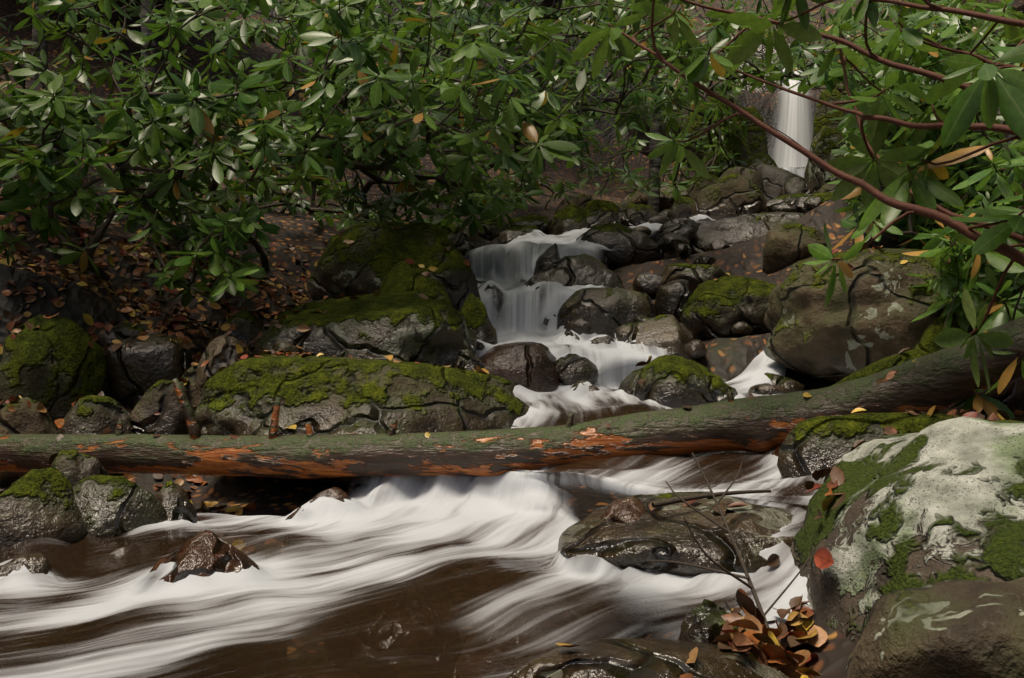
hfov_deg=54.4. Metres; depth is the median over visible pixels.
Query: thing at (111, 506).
rock
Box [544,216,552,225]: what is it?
rock
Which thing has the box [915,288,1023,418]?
rock
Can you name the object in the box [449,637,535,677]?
rock
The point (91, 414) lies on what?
rock
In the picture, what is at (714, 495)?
twigs
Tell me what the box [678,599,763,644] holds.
rock
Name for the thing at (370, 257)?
rock
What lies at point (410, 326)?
rock
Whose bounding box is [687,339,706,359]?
rock
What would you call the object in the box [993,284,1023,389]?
edge stems
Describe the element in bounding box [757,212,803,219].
rock
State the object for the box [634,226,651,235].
rock
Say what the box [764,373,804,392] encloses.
rock
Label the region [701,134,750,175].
shrub
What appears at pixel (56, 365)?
rock
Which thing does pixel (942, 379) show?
fallen log
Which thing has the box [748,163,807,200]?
rock
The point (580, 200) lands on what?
rock
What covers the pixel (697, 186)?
rock
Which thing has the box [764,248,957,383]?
rock
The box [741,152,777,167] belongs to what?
rock
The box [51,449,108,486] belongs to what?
rock
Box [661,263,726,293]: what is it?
rock
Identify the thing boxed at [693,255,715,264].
rock
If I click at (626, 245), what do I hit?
rock
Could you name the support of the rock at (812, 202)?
on the ground
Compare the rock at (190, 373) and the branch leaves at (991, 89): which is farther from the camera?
the rock at (190, 373)
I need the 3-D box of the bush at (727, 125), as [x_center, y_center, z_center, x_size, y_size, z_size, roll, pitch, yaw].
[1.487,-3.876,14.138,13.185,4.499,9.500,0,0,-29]
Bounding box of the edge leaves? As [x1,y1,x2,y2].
[950,248,1023,419]
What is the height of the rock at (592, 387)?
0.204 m
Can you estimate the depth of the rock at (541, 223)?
10.72 m
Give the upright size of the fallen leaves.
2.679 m
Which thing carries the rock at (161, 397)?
on the ground
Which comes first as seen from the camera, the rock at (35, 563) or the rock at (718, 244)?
the rock at (35, 563)
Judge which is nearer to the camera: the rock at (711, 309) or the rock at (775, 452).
the rock at (775, 452)
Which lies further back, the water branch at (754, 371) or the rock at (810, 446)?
the water branch at (754, 371)
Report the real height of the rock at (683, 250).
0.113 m
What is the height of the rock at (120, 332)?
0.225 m
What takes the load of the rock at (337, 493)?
on the ground
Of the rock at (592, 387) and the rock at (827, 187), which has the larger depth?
the rock at (827, 187)
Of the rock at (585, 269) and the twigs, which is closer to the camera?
the twigs
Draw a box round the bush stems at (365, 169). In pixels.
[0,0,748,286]
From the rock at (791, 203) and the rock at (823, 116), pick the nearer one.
the rock at (791, 203)
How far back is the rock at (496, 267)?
7.74 m
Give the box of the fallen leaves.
[0,178,1023,677]
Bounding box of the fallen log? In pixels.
[0,316,1023,478]
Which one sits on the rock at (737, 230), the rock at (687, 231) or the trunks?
the rock at (687, 231)
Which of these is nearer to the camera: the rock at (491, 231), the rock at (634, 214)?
the rock at (491, 231)
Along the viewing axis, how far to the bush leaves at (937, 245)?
5.90 m
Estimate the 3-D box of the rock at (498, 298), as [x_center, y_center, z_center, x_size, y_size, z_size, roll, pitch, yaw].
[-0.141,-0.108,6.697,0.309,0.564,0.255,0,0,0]
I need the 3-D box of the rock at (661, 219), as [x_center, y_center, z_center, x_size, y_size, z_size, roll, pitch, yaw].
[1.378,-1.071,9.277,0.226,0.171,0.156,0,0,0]
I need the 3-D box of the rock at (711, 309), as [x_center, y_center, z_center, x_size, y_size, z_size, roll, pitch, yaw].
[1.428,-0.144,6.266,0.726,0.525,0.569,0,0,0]
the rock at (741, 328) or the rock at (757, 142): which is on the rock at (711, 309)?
the rock at (741, 328)
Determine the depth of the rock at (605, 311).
6.26 m
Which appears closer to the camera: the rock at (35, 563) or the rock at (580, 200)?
the rock at (35, 563)
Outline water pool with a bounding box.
[610,414,986,628]
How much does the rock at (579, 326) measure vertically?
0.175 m
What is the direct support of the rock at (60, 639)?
on the ground
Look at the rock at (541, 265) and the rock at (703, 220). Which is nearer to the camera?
the rock at (541, 265)
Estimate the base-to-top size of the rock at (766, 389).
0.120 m
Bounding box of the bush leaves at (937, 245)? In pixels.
[788,0,1023,330]
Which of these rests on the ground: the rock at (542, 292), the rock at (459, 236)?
the rock at (459, 236)
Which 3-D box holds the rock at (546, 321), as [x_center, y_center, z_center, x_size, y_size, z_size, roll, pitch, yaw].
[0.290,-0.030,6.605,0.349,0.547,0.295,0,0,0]
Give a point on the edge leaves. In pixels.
(987, 404)
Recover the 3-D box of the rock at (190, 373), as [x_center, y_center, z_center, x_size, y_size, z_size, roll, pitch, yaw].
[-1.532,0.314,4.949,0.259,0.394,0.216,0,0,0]
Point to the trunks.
(655, 167)
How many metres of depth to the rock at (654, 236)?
9.06 m
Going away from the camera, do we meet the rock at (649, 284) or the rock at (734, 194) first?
the rock at (649, 284)
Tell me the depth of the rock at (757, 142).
16.76 m
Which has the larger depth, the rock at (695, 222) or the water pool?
the rock at (695, 222)
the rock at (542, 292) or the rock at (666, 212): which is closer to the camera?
the rock at (542, 292)
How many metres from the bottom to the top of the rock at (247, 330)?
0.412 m
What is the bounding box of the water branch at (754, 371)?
[725,351,785,393]
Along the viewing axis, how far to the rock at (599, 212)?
10.36 m
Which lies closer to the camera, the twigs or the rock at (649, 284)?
the twigs
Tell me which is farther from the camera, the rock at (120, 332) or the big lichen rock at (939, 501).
the rock at (120, 332)
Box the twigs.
[646,240,965,627]
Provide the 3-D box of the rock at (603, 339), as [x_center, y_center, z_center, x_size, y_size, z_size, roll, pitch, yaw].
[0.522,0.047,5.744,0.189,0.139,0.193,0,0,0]
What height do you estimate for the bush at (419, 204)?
2.111 m
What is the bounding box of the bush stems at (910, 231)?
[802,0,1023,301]
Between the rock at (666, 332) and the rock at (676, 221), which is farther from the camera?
the rock at (676, 221)
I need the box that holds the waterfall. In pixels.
[777,68,811,167]
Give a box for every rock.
[0,315,107,428]
[0,397,57,486]
[0,467,89,630]
[0,552,60,651]
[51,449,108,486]
[52,622,100,644]
[56,395,133,475]
[72,475,167,624]
[98,323,149,347]
[105,331,192,409]
[130,379,187,434]
[147,530,287,677]
[155,481,197,547]
[180,363,198,411]
[188,354,529,491]
[194,334,244,410]
[212,310,262,351]
[248,291,476,367]
[271,340,306,354]
[285,487,351,519]
[307,222,480,311]
[322,584,459,677]
[379,261,452,307]
[430,221,454,235]
[447,226,489,266]
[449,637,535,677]
[453,349,483,370]
[458,243,475,255]
[460,293,497,344]
[476,218,509,240]
[476,341,484,349]
[478,281,504,320]
[479,342,558,391]
[487,256,504,272]
[489,237,498,244]
[498,225,543,250]
[506,251,515,265]
[507,638,790,677]
[508,215,550,234]
[524,253,623,287]
[533,243,559,275]
[535,286,546,299]
[537,261,548,269]
[540,296,555,328]
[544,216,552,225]
[550,204,587,234]
[553,353,597,385]
[554,193,593,214]
[557,287,655,338]
[558,491,793,630]
[563,318,590,334]
[564,329,579,339]
[570,497,654,642]
[571,380,598,390]
[576,223,663,269]
[583,199,620,227]
[590,336,614,343]
[595,253,609,268]
[609,355,737,463]
[612,283,624,288]
[615,201,632,212]
[615,314,696,361]
[619,204,655,226]
[625,183,689,211]
[632,273,662,296]
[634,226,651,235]
[634,316,650,322]
[649,215,669,224]
[649,230,659,242]
[654,279,691,321]
[656,209,670,217]
[657,232,689,254]
[659,218,696,233]
[660,224,695,242]
[661,254,678,259]
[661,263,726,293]
[669,196,694,219]
[675,243,691,257]
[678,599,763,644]
[679,217,698,224]
[680,275,775,339]
[684,174,719,200]
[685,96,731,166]
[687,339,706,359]
[689,213,794,254]
[691,173,769,219]
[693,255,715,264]
[697,218,710,222]
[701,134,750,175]
[707,239,729,250]
[719,167,763,194]
[724,106,767,153]
[730,320,752,336]
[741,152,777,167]
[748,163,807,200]
[748,383,789,395]
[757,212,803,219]
[762,222,826,273]
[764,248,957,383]
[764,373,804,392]
[766,193,812,213]
[771,447,779,455]
[777,177,809,197]
[777,412,986,509]
[790,416,1023,644]
[804,125,845,193]
[804,192,832,212]
[812,86,848,138]
[818,179,841,192]
[831,349,964,414]
[846,577,1023,677]
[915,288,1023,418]
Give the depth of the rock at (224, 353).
4.81 m
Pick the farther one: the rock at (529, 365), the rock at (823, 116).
the rock at (823, 116)
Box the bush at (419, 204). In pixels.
[42,143,666,260]
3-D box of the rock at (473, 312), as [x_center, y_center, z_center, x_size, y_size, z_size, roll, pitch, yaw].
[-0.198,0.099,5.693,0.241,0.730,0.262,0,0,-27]
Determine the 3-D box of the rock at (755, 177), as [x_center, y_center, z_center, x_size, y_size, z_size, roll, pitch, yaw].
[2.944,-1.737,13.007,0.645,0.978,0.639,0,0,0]
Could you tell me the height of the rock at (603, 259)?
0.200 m
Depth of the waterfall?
18.20 m
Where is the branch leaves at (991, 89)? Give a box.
[572,0,1023,392]
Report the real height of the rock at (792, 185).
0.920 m
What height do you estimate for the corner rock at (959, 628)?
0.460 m
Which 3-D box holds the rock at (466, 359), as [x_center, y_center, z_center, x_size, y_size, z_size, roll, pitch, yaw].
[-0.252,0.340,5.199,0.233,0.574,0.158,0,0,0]
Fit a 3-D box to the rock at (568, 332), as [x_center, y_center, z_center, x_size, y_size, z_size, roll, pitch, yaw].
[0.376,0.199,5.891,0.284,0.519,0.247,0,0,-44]
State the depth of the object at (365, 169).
5.86 m
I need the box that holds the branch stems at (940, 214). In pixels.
[607,0,1023,334]
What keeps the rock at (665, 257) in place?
on the ground
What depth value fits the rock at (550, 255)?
7.51 m
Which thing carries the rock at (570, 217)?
on the ground
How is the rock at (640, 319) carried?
on the rock at (605, 311)
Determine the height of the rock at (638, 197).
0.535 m
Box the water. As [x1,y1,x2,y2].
[0,167,824,677]
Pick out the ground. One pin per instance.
(730, 358)
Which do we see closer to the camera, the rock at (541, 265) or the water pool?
the water pool
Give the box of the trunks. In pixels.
[30,0,902,219]
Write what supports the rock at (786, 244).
on the ground
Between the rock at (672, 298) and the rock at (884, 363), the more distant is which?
the rock at (672, 298)
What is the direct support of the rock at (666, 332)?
on the ground
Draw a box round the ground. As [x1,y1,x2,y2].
[0,0,1023,677]
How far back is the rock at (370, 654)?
2.77 m
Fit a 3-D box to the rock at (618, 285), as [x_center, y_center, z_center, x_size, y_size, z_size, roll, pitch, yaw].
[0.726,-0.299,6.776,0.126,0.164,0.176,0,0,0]
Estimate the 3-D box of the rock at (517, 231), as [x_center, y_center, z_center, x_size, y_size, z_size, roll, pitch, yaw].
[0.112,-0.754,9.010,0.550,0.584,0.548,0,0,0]
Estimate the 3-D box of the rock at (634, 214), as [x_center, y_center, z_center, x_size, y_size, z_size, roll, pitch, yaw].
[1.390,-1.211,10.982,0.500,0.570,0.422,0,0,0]
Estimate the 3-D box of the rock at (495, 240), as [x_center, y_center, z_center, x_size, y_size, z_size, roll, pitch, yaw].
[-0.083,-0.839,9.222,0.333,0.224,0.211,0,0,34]
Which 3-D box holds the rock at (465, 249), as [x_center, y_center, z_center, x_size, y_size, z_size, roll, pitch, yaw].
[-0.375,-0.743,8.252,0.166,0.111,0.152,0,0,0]
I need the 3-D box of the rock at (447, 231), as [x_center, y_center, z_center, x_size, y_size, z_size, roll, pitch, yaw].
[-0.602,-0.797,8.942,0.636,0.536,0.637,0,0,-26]
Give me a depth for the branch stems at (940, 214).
3.28 m
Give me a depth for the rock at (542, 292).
6.61 m
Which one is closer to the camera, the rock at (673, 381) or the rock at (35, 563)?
the rock at (35, 563)
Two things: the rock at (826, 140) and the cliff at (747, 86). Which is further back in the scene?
the cliff at (747, 86)
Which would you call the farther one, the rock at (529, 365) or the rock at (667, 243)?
the rock at (667, 243)
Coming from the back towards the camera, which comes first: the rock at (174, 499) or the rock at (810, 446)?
the rock at (174, 499)
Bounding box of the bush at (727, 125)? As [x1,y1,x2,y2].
[107,0,969,199]
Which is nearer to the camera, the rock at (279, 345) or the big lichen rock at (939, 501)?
the big lichen rock at (939, 501)
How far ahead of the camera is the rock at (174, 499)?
3.56 m
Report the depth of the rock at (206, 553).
2.72 m
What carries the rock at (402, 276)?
on the ground
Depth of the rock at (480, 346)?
5.47 m
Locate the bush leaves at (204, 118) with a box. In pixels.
[0,0,758,306]
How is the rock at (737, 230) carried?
on the ground
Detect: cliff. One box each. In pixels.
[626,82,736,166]
[677,39,846,92]
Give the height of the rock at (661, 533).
0.414 m
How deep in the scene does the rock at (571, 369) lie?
5.33 m
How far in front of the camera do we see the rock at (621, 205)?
11.89 m
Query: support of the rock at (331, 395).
on the ground
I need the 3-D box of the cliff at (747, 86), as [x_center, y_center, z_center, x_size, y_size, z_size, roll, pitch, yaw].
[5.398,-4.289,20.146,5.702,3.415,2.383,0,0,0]
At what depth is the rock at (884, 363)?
4.39 m
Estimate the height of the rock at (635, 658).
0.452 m
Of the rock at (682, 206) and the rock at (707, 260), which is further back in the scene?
the rock at (682, 206)
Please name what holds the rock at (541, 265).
on the rock at (550, 255)
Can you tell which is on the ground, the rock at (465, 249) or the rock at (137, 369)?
the rock at (137, 369)
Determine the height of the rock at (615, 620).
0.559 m
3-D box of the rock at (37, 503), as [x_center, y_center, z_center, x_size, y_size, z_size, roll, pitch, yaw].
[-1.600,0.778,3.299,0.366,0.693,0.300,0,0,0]
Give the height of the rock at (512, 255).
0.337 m
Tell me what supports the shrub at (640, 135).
on the ground
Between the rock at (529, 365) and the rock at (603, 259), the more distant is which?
the rock at (603, 259)
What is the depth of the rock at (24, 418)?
4.71 m
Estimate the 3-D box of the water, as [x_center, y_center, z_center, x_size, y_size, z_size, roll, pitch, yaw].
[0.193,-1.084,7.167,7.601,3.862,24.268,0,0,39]

